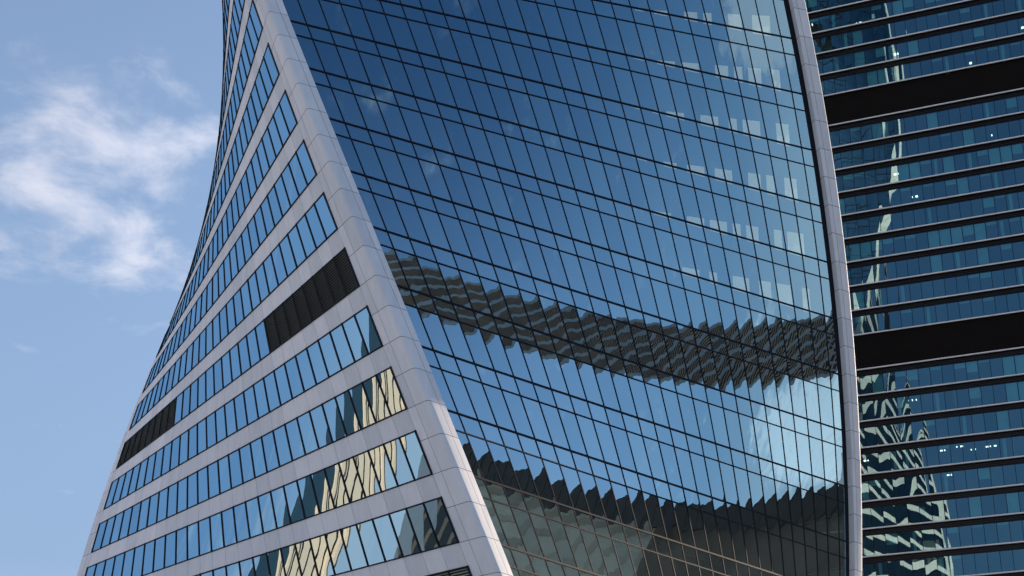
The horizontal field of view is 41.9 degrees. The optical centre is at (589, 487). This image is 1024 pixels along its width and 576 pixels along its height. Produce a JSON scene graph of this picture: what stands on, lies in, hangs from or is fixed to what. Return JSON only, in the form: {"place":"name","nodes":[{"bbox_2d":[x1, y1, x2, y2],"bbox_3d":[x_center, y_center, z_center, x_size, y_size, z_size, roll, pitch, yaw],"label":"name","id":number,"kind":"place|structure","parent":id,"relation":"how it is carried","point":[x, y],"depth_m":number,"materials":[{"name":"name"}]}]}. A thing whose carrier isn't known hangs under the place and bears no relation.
{"place":"outdoors","nodes":[
{"label":"outdoors","id":0,"kind":"place"},
{"bbox_2d":[0,0,222,575],"label":"sky","id":1,"kind":"structure","parent":0,"point":[110,110],"materials":[{"name":"blue"}]},
{"bbox_2d":[77,0,861,575],"bbox_3d":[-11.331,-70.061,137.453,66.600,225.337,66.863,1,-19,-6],"label":"twisted tower","id":2,"kind":"structure","parent":0,"point":[515,288],"depth_m":97.29,"materials":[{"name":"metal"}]},
{"bbox_2d":[219,0,229,124],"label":"ribbon window","id":3,"kind":"structure","parent":2,"relation":"in","point":[224,55],"depth_m":110.69,"materials":[{"name":"glass"}]},
{"bbox_2d":[169,43,279,323],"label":"ribbon window","id":4,"kind":"structure","parent":2,"relation":"in","point":[186,283],"depth_m":103.99,"materials":[{"name":"glass"}]},
{"bbox_2d":[190,0,262,267],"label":"ribbon window","id":5,"kind":"structure","parent":2,"relation":"in","point":[208,203],"depth_m":104.75,"materials":[{"name":"glass"}]},
{"bbox_2d":[209,0,244,193],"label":"ribbon window","id":6,"kind":"structure","parent":2,"relation":"in","point":[222,115],"depth_m":107.65,"materials":[{"name":"glass"}]},
{"bbox_2d":[156,90,297,357],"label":"ribbon window","id":7,"kind":"structure","parent":2,"relation":"in","point":[285,92],"depth_m":102.70,"materials":[{"name":"glass"}]},
{"bbox_2d":[142,139,317,392],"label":"ribbon window","id":8,"kind":"structure","parent":2,"relation":"in","point":[303,141],"depth_m":100.83,"materials":[{"name":"glass"}]},
{"bbox_2d":[129,192,338,429],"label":"ribbon window","id":9,"kind":"structure","parent":2,"relation":"in","point":[323,193],"depth_m":98.91,"materials":[{"name":"glass"}]},
{"bbox_2d":[116,247,359,468],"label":"ribbon window","id":10,"kind":"structure","parent":2,"relation":"in","point":[337,279],"depth_m":92.69,"materials":[{"name":"metal"}]},
{"bbox_2d":[103,305,382,509],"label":"ribbon window","id":11,"kind":"structure","parent":2,"relation":"in","point":[366,306],"depth_m":95.45,"materials":[{"name":"glass"}]},
{"bbox_2d":[91,366,407,552],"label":"ribbon window","id":12,"kind":"structure","parent":2,"relation":"in","point":[379,397],"depth_m":85.77,"materials":[{"name":"glass"}]},
{"bbox_2d":[85,430,432,575],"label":"ribbon window","id":13,"kind":"structure","parent":2,"relation":"in","point":[402,460],"depth_m":84.91,"materials":[{"name":"glass"}]},
{"bbox_2d":[194,496,459,575],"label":"ribbon window","id":14,"kind":"structure","parent":2,"relation":"in","point":[425,526],"depth_m":83.84,"materials":[{"name":"glass"}]},
{"bbox_2d":[426,565,471,575],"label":"ribbon window","id":15,"kind":"structure","parent":2,"relation":"in","point":[461,571],"depth_m":79.90,"materials":[{"name":"glass"}]},
{"bbox_2d":[797,0,1023,575],"bbox_3d":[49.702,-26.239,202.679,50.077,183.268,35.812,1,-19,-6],"label":"office tower","id":16,"kind":"structure","parent":0,"point":[924,103],"depth_m":196.21,"materials":[{"name":"glass"}]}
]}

